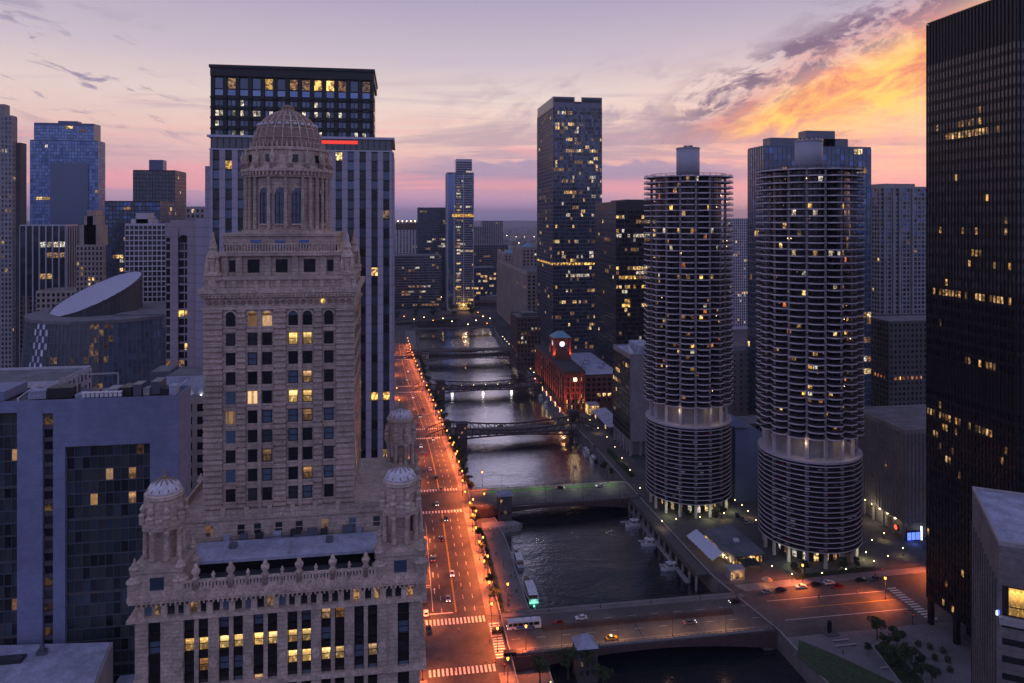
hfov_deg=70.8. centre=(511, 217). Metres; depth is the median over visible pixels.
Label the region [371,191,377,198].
window
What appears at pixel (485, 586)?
sidewalk
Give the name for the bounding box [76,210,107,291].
stepped spire tower
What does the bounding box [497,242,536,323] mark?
stone merchandise block
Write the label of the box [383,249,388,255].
window
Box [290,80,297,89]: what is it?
window
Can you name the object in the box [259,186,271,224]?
arched window
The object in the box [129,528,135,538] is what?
window
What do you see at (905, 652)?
street tree
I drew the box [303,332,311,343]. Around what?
window
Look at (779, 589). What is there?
parked car
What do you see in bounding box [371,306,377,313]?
window
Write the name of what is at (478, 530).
street tree
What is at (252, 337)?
window
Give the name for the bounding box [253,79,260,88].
window
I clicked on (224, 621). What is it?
window
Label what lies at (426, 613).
parked car
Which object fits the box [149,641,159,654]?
window
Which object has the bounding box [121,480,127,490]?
window
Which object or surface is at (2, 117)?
window
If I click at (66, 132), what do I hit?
window
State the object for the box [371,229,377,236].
window
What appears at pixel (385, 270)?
window
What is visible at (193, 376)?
white roofed block
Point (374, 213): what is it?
window
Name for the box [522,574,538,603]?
motor yacht
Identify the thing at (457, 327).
bridge
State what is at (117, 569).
window
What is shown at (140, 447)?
window
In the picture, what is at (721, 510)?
street tree
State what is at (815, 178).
window
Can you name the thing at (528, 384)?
truss bridge
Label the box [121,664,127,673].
window
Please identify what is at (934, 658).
round shrub
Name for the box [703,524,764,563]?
restaurant pavilion
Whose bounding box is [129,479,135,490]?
window
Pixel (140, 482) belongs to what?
window
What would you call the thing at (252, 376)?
window
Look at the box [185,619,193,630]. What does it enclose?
window
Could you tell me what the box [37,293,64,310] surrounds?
window
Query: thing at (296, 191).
arched window
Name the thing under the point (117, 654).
window
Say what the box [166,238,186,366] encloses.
window
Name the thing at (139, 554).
window
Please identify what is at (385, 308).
window
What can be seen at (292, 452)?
window
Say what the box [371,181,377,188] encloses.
window
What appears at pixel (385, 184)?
window
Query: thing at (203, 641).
window
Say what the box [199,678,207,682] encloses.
window
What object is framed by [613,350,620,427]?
window
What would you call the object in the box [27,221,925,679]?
ground
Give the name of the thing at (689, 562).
river wharf
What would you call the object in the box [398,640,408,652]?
window
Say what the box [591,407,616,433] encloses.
quay pavilion
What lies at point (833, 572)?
planted hedge
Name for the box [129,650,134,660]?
window
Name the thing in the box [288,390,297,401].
window
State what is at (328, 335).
window
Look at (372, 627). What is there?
window
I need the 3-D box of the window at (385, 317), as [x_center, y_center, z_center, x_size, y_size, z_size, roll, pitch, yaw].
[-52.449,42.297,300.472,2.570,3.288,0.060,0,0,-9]
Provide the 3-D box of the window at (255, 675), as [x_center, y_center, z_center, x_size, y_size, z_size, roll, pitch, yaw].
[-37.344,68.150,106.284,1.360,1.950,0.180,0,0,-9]
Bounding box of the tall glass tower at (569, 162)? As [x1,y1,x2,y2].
[537,96,601,353]
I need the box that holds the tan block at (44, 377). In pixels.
[0,365,91,390]
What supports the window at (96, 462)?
in the panelled hotel at (81, 470)
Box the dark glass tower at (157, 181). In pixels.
[133,160,185,219]
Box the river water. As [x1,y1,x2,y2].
[417,324,806,682]
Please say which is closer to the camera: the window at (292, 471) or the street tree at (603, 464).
the window at (292, 471)
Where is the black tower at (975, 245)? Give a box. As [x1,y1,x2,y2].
[926,0,1023,644]
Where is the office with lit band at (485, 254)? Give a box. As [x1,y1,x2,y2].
[474,243,507,287]
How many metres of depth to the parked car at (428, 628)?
257.21 m
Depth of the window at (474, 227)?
1888.73 m
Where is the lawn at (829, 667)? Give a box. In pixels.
[797,640,894,682]
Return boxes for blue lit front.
[906,526,921,540]
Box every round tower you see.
[644,145,732,518]
[756,138,863,568]
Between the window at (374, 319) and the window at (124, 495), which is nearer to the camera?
the window at (124, 495)
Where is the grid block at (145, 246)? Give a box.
[125,213,165,301]
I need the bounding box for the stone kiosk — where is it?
[724,563,745,580]
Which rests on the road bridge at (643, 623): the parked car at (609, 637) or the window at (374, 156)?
the parked car at (609, 637)
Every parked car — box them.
[423,610,428,616]
[426,625,430,633]
[445,595,450,601]
[449,570,454,576]
[552,618,564,624]
[574,614,587,620]
[605,634,618,640]
[683,619,696,624]
[728,598,741,603]
[761,588,772,593]
[775,587,786,592]
[795,583,806,588]
[810,581,821,586]
[823,579,834,584]
[832,583,843,588]
[855,577,866,582]
[870,575,881,580]
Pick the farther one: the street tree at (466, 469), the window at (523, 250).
the window at (523, 250)
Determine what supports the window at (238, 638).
in the domed tower at (285, 541)
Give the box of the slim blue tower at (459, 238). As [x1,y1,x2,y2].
[445,159,473,310]
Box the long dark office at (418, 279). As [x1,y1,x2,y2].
[395,253,440,311]
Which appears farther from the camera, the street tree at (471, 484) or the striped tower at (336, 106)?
the street tree at (471, 484)
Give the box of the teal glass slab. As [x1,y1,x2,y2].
[105,201,175,278]
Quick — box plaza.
[735,567,970,682]
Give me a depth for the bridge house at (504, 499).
364.75 m
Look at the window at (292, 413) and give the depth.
121.22 m
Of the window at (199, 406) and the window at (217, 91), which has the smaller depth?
the window at (199, 406)
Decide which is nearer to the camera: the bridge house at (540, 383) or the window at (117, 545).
the window at (117, 545)
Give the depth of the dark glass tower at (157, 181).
753.29 m
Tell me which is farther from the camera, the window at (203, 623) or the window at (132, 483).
the window at (132, 483)
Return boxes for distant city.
[395,227,722,305]
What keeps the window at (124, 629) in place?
in the panelled hotel at (81, 470)
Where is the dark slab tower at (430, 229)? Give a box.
[417,207,444,302]
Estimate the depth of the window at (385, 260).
300.41 m
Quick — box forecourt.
[642,498,925,584]
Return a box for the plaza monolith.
[821,620,839,636]
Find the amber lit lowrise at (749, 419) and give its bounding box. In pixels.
[734,414,771,433]
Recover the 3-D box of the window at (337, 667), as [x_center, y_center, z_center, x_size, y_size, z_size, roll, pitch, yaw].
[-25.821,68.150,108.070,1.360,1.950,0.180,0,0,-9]
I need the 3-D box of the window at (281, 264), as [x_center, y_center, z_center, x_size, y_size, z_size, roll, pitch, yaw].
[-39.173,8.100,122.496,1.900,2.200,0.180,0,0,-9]
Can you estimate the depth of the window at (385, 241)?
300.41 m
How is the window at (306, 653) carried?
in the domed tower at (285, 541)
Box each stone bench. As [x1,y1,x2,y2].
[833,638,848,641]
[835,643,856,646]
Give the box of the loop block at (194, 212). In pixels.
[186,207,204,218]
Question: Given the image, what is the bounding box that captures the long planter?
[872,640,924,682]
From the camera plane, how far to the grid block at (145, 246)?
488.13 m
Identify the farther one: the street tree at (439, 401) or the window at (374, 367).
the street tree at (439, 401)
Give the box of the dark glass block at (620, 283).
[595,199,654,366]
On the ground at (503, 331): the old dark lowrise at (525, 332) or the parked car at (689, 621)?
the old dark lowrise at (525, 332)
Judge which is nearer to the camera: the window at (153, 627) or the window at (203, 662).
the window at (153, 627)
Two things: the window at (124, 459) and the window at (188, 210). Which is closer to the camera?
the window at (124, 459)
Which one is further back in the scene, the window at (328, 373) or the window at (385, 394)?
the window at (385, 394)
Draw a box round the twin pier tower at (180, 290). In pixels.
[165,219,194,367]
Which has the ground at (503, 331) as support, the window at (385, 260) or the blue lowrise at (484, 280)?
the blue lowrise at (484, 280)
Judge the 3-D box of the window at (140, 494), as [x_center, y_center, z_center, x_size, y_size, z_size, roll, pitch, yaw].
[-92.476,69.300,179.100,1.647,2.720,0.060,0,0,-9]
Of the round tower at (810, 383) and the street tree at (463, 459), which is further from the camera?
the street tree at (463, 459)
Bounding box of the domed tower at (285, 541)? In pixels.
[126,105,428,682]
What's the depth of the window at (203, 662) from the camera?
105.11 m
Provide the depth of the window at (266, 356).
120.60 m
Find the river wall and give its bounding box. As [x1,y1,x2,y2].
[415,320,825,682]
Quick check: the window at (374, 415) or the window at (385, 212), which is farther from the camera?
the window at (385, 212)
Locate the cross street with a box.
[395,355,951,656]
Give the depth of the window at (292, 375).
121.22 m
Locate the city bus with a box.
[507,616,540,630]
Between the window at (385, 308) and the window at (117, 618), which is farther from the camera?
the window at (385, 308)
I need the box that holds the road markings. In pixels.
[395,346,936,677]
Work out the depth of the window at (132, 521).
178.79 m
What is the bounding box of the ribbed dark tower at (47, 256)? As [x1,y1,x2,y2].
[19,224,78,366]
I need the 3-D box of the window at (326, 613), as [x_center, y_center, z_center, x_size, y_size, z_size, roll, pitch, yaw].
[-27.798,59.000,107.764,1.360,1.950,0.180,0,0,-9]
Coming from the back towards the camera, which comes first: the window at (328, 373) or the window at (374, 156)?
the window at (374, 156)
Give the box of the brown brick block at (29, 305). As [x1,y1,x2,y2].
[21,296,35,354]
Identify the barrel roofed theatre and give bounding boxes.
[723,411,761,502]
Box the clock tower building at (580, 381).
[534,331,612,415]
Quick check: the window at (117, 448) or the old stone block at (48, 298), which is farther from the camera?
the old stone block at (48, 298)
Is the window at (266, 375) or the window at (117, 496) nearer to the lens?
the window at (266, 375)
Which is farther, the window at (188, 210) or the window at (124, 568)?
the window at (188, 210)
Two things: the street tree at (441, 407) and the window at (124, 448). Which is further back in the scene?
the street tree at (441, 407)
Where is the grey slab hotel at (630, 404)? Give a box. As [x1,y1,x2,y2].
[613,340,653,455]
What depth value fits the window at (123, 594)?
178.49 m
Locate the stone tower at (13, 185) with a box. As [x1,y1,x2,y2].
[0,104,26,367]
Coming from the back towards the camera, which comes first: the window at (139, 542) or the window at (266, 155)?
the window at (139, 542)
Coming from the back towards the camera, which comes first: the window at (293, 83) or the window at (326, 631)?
the window at (293, 83)
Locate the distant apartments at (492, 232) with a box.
[481,221,502,243]
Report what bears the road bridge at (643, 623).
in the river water
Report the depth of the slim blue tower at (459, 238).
1150.91 m
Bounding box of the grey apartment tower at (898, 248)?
[871,184,925,314]
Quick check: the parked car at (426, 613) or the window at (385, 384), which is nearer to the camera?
the parked car at (426, 613)
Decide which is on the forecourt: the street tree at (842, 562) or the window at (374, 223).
the street tree at (842, 562)
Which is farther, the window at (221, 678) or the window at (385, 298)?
the window at (385, 298)
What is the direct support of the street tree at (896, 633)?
on the plaza
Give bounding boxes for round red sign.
[894,523,898,530]
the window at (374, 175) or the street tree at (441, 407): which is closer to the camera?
the window at (374, 175)
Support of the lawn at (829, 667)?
on the plaza
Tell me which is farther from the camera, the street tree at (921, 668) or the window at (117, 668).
the street tree at (921, 668)
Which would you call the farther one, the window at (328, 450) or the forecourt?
the forecourt
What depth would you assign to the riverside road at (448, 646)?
305.75 m
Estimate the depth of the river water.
350.39 m
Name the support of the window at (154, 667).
in the domed tower at (285, 541)
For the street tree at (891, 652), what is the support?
in the long planter
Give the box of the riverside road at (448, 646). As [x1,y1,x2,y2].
[395,323,499,682]
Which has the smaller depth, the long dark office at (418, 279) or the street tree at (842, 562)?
the street tree at (842, 562)
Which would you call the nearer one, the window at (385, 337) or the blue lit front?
the window at (385, 337)
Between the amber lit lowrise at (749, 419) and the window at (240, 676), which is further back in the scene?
the amber lit lowrise at (749, 419)
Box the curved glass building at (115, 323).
[20,271,165,387]
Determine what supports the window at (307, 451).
in the domed tower at (285, 541)
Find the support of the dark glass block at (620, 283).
on the ground at (503, 331)
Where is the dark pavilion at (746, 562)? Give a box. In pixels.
[737,557,761,572]
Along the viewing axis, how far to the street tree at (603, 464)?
418.78 m
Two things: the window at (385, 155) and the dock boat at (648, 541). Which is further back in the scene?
the dock boat at (648, 541)
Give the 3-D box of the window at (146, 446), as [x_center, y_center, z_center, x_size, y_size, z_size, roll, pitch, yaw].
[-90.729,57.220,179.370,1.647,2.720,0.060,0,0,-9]
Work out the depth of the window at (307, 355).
121.60 m
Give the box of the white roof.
[0,642,134,682]
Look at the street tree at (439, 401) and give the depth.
574.71 m
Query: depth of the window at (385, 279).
300.41 m
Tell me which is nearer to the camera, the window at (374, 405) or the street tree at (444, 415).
the window at (374, 405)
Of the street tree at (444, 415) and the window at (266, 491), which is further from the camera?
the street tree at (444, 415)
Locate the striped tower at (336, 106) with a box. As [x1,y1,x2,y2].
[195,64,394,457]
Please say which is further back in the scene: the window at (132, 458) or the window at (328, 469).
the window at (132, 458)
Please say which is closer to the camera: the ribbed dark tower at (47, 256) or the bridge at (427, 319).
the ribbed dark tower at (47, 256)
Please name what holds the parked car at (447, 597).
on the riverside road at (448, 646)
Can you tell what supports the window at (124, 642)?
in the panelled hotel at (81, 470)
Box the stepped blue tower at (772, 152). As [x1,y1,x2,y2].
[748,130,870,442]
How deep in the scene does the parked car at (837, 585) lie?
287.39 m
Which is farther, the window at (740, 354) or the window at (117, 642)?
the window at (740, 354)
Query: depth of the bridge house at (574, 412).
519.25 m
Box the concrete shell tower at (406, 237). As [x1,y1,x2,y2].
[396,221,416,253]
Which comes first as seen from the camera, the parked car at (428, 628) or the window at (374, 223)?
the parked car at (428, 628)
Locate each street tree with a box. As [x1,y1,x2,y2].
[435,399,442,404]
[438,406,444,415]
[441,412,448,418]
[459,457,467,465]
[463,467,468,474]
[466,480,474,489]
[469,503,476,511]
[470,512,480,525]
[475,527,482,538]
[477,540,485,552]
[483,556,488,568]
[485,573,492,584]
[488,587,499,603]
[530,653,550,682]
[554,645,581,680]
[583,650,595,664]
[592,663,613,682]
[600,461,606,467]
[685,509,691,515]
[717,505,726,513]
[790,561,801,572]
[800,559,808,567]
[838,556,848,567]
[853,556,859,566]
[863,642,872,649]
[867,615,886,639]
[878,632,886,644]
[881,645,896,662]
[887,625,906,651]
[892,643,916,669]
[892,654,902,667]
[914,662,928,680]
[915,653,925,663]
[928,664,936,681]
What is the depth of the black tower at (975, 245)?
243.10 m
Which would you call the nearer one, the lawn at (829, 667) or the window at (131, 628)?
the window at (131, 628)
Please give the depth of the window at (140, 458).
179.10 m
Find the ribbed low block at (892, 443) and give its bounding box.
[858,404,925,539]
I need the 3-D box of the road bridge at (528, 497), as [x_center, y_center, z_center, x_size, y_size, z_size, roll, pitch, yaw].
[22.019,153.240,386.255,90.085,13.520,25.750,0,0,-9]
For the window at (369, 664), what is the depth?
108.79 m
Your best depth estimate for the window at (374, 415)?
299.72 m
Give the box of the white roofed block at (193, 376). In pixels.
[150,365,203,491]
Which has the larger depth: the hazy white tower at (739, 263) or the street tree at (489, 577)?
the hazy white tower at (739, 263)
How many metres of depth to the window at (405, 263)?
1141.66 m
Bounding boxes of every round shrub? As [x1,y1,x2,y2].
[914,640,921,646]
[926,643,933,649]
[931,653,938,661]
[935,667,941,675]
[939,646,946,654]
[944,655,951,663]
[947,665,953,673]
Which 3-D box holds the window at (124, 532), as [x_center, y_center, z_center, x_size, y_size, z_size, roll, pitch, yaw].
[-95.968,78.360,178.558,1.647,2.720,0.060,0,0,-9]
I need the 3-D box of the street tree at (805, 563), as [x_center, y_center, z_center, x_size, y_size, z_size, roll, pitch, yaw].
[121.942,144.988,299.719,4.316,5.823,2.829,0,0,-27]
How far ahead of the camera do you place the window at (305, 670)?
107.31 m
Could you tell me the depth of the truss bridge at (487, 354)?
770.54 m
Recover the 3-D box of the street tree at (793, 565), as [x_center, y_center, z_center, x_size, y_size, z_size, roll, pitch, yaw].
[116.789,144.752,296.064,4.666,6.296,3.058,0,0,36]
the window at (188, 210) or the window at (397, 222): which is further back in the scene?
the window at (397, 222)
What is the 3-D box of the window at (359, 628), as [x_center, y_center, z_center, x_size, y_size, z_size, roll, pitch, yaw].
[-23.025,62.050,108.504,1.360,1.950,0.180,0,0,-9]
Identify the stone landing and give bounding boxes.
[481,521,521,532]
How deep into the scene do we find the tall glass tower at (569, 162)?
780.86 m
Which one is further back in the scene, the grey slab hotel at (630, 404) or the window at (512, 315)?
the window at (512, 315)
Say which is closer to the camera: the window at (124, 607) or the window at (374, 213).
the window at (124, 607)
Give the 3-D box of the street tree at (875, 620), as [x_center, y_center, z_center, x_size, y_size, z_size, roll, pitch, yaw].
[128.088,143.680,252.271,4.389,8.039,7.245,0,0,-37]
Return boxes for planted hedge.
[480,527,503,612]
[607,449,633,476]
[795,566,873,579]
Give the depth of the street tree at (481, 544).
317.33 m
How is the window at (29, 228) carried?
in the ribbed dark tower at (47, 256)
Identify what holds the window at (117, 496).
in the panelled hotel at (81, 470)
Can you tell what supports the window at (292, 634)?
in the domed tower at (285, 541)
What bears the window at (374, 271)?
in the striped tower at (336, 106)
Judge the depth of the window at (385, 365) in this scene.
300.41 m
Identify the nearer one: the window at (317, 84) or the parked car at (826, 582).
the parked car at (826, 582)
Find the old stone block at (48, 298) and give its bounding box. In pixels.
[36,287,75,311]
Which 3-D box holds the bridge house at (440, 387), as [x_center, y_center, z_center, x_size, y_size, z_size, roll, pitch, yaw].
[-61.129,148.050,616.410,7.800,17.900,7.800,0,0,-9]
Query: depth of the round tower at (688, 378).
359.37 m
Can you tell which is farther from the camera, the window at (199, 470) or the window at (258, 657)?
the window at (199, 470)
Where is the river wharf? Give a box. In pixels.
[620,492,708,590]
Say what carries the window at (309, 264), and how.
in the domed tower at (285, 541)
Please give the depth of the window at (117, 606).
178.27 m
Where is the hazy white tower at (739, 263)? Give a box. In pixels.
[723,218,747,328]
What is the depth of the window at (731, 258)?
958.33 m
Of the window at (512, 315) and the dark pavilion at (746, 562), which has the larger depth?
the window at (512, 315)
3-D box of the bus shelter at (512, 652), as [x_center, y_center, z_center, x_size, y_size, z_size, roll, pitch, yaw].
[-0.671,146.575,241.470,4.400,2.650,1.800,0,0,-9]
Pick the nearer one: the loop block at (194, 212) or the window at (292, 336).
the window at (292, 336)
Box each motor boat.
[583,447,588,454]
[589,454,595,462]
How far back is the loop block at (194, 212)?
492.36 m
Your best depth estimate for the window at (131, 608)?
178.75 m
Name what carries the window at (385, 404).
in the striped tower at (336, 106)
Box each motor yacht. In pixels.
[513,548,523,567]
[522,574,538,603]
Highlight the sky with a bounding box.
[0,0,988,220]
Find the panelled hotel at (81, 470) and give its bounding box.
[0,372,190,682]
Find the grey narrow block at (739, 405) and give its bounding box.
[722,342,748,414]
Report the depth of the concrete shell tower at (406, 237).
1335.36 m
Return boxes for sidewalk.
[395,330,516,682]
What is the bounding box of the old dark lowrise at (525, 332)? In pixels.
[510,311,540,369]
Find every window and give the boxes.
[0,413,112,644]
[2,117,16,367]
[21,226,77,352]
[26,371,89,390]
[30,125,104,223]
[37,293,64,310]
[60,231,64,236]
[60,252,64,257]
[60,273,64,278]
[77,247,97,290]
[105,202,175,278]
[114,445,120,454]
[114,456,120,466]
[114,468,120,478]
[114,480,120,490]
[114,492,120,503]
[114,505,120,515]
[114,518,120,527]
[114,529,120,539]
[114,541,120,551]
[114,553,120,564]
[114,566,120,576]
[114,578,120,588]
[114,592,120,600]
[114,602,120,612]
[114,614,120,625]
[114,627,120,637]
[114,639,120,649]
[114,651,120,661]
[114,665,120,673]
[121,445,127,453]
[121,455,127,466]
[121,468,127,478]
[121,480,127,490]
[121,492,127,502]
[121,504,127,514]
[121,518,127,527]
[121,529,127,539]
[121,541,127,551]
[121,553,127,563]
[121,565,127,575]
[121,577,127,587]
[121,591,126,600]
[121,602,127,612]
[121,614,127,624]
[121,626,127,636]
[121,638,127,648]
[121,650,127,661]
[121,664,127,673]
[125,226,160,300]
[129,444,135,453]
[129,455,135,465]
[129,467,135,477]
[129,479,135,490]
[129,492,135,502]
[129,504,135,514]
[129,518,135,526]
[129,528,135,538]
[129,540,135,550]
[129,552,135,563]
[129,606,135,611]
[129,625,134,636]
[129,638,134,648]
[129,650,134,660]
[129,664,134,672]
[133,171,185,219]
[137,444,143,453]
[137,455,143,465]
[137,467,143,477]
[137,479,143,489]
[137,491,143,501]
[137,503,143,513]
[137,528,142,538]
[137,540,142,550]
[137,552,142,560]
[144,444,149,452]
[144,454,149,464]
[144,466,149,477]
[144,479,149,489]
[145,240,412,615]
[149,622,159,632]
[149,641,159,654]
[149,662,159,675]
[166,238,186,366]
[178,235,186,241]
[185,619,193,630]
[185,638,193,651]
[185,659,193,672]
[187,209,203,217]
[197,404,202,411]
[197,417,202,423]
[197,429,202,436]
[197,442,202,449]
[197,455,202,461]
[197,467,202,474]
[199,618,207,628]
[199,637,207,649]
[199,658,207,670]
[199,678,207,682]
[213,89,369,457]
[215,78,222,87]
[220,617,228,627]
[220,635,228,648]
[220,656,228,668]
[220,677,228,680]
[228,78,235,88]
[234,615,242,626]
[234,634,242,646]
[234,654,242,667]
[234,675,242,679]
[240,78,247,88]
[248,259,258,271]
[248,333,256,345]
[248,352,256,364]
[248,372,256,383]
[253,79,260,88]
[254,614,262,624]
[254,632,262,645]
[254,653,262,665]
[254,673,262,677]
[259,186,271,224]
[262,333,271,344]
[262,352,271,364]
[262,371,271,383]
[262,391,271,402]
[262,410,271,422]
[262,429,271,441]
[262,448,271,460]
[262,468,271,480]
[262,487,271,499]
[265,79,272,89]
[265,154,269,160]
[268,613,276,623]
[268,631,276,643]
[268,651,276,664]
[268,672,276,676]
[274,186,288,224]
[276,259,287,271]
[278,80,284,89]
[288,332,297,344]
[288,351,297,363]
[288,370,297,382]
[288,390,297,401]
[288,409,297,421]
[288,428,297,440]
[288,447,297,459]
[288,466,297,478]
[288,486,297,498]
[288,611,296,621]
[288,629,296,642]
[288,650,296,662]
[288,670,296,682]
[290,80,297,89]
[291,187,304,224]
[292,154,297,161]
[302,80,309,89]
[302,610,310,620]
[302,628,310,640]
[302,648,310,661]
[302,669,310,681]
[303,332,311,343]
[303,351,311,362]
[303,370,311,382]
[303,389,311,401]
[303,408,311,420]
[303,427,311,439]
[303,447,311,458]
[303,466,311,478]
[303,485,311,497]
[304,259,314,271]
[314,81,321,90]
[319,188,325,224]
[322,608,330,618]
[322,626,330,639]
[322,647,330,659]
[322,667,330,680]
[324,331,332,343]
[324,350,332,362]
[324,369,332,381]
[324,388,332,400]
[324,407,332,419]
[324,427,332,438]
[324,446,332,457]
[324,465,332,476]
[324,484,332,496]
[327,81,333,90]
[335,607,343,617]
[335,625,343,638]
[335,645,343,658]
[335,666,343,678]
[339,81,345,90]
[351,82,357,91]
[355,606,363,616]
[355,623,363,636]
[355,644,363,656]
[355,664,363,676]
[363,82,369,91]
[368,605,376,614]
[368,622,376,635]
[368,643,376,655]
[368,663,376,675]
[371,153,377,160]
[371,162,377,169]
[371,172,377,179]
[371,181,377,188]
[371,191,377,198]
[371,201,377,208]
[371,210,377,217]
[371,220,377,227]
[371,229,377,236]
[371,239,377,246]
[371,249,377,256]
[371,258,377,265]
[371,268,377,275]
[371,277,377,284]
[371,287,377,294]
[371,296,377,303]
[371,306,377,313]
[371,316,377,323]
[371,325,377,332]
[371,335,377,342]
[371,344,377,351]
[371,354,377,361]
[371,363,377,371]
[371,373,377,380]
[371,383,377,390]
[371,392,377,399]
[371,402,377,409]
[371,411,377,419]
[371,421,377,428]
[371,431,377,438]
[371,440,377,447]
[371,450,377,457]
[383,153,388,160]
[383,162,388,169]
[383,172,388,179]
[383,182,388,189]
[383,191,388,198]
[383,201,388,208]
[383,210,388,217]
[383,220,388,227]
[383,229,388,236]
[383,239,388,246]
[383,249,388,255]
[383,258,388,265]
[383,268,388,275]
[383,277,388,284]
[383,287,388,294]
[383,296,388,303]
[383,306,388,313]
[383,315,388,322]
[383,325,388,332]
[383,334,388,341]
[383,344,388,351]
[383,354,388,361]
[383,363,388,370]
[383,373,388,380]
[383,382,388,389]
[383,392,388,399]
[383,401,388,408]
[383,411,388,418]
[397,222,416,253]
[398,602,408,612]
[398,620,408,632]
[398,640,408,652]
[398,660,408,672]
[404,256,440,308]
[420,208,444,299]
[449,162,472,307]
[474,227,482,243]
[478,245,507,287]
[479,268,495,295]
[483,221,502,243]
[506,250,535,264]
[512,315,539,364]
[536,350,563,406]
[537,107,601,348]
[595,211,654,361]
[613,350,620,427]
[657,176,718,404]
[722,354,748,410]
[723,219,746,325]
[748,148,870,442]
[770,169,849,435]
[872,188,925,314]
[872,321,925,405]
[927,41,1014,624]
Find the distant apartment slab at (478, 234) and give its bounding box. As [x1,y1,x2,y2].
[474,226,482,243]
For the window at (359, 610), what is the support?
in the domed tower at (285, 541)
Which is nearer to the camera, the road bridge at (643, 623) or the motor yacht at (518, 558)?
the road bridge at (643, 623)
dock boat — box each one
[625,518,640,526]
[641,537,655,545]
[660,560,678,570]
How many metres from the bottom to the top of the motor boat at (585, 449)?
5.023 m
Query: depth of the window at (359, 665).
108.50 m
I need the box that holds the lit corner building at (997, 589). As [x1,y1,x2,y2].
[971,486,1023,682]
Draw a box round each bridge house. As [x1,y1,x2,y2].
[422,350,428,365]
[436,380,444,399]
[455,421,467,447]
[496,490,512,521]
[537,378,543,394]
[568,409,579,421]
[572,633,598,682]
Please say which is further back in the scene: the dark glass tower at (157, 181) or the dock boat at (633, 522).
the dark glass tower at (157, 181)
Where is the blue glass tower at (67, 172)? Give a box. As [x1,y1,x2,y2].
[30,121,104,243]
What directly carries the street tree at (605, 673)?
on the quay kerb
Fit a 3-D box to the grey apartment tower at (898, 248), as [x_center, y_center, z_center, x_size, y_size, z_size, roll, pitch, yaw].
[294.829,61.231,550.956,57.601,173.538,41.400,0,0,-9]
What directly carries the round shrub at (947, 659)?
on the plaza
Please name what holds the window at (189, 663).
in the domed tower at (285, 541)
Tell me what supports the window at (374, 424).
in the striped tower at (336, 106)
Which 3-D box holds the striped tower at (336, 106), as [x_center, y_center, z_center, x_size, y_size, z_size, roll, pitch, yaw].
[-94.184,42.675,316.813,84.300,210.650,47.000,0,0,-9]
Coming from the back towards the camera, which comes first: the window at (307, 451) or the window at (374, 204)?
the window at (374, 204)
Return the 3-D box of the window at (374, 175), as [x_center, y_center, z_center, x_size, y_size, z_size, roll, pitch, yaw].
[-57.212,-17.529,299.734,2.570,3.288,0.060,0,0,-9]
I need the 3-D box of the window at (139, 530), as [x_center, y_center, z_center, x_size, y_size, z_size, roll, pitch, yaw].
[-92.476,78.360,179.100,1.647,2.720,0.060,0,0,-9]
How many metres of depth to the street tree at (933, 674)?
228.75 m
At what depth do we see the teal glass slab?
653.38 m
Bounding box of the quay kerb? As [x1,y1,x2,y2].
[414,320,828,682]
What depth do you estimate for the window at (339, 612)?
108.07 m
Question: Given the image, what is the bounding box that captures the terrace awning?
[687,529,722,560]
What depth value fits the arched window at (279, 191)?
125.12 m
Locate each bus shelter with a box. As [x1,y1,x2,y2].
[492,627,504,637]
[503,649,516,659]
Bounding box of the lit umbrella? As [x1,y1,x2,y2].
[761,576,772,581]
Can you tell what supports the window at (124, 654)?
in the panelled hotel at (81, 470)
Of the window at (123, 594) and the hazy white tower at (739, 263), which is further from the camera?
the hazy white tower at (739, 263)
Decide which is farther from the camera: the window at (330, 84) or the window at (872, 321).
the window at (872, 321)
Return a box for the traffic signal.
[905,610,913,624]
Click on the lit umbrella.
(766, 579)
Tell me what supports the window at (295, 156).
in the domed tower at (285, 541)
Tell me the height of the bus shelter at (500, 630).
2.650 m
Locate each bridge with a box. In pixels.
[395,314,460,322]
[405,346,510,363]
[410,322,497,330]
[412,375,538,398]
[425,415,598,440]
[467,478,640,517]
[499,590,775,671]
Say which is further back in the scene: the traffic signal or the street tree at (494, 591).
the street tree at (494, 591)
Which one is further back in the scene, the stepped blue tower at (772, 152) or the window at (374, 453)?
the stepped blue tower at (772, 152)
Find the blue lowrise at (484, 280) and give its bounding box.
[474,265,495,300]
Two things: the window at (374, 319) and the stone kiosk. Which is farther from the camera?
the window at (374, 319)
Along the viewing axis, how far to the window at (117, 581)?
178.27 m
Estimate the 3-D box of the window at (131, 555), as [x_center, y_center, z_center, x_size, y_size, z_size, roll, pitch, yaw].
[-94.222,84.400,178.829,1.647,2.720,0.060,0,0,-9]
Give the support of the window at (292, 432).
in the domed tower at (285, 541)
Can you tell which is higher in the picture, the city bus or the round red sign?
the round red sign
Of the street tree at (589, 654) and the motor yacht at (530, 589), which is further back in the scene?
the motor yacht at (530, 589)
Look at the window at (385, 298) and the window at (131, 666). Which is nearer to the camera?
the window at (131, 666)
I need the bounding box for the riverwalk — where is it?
[415,325,551,682]
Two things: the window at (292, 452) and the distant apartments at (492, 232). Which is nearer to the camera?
the window at (292, 452)
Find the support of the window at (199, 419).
in the white roofed block at (193, 376)
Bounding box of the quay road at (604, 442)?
[543,388,645,479]
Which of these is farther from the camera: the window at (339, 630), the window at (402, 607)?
the window at (402, 607)
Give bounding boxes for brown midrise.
[871,314,925,406]
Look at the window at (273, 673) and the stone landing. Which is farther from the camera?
the stone landing
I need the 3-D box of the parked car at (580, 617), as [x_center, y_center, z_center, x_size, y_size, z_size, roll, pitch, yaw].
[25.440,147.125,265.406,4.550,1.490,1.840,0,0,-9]

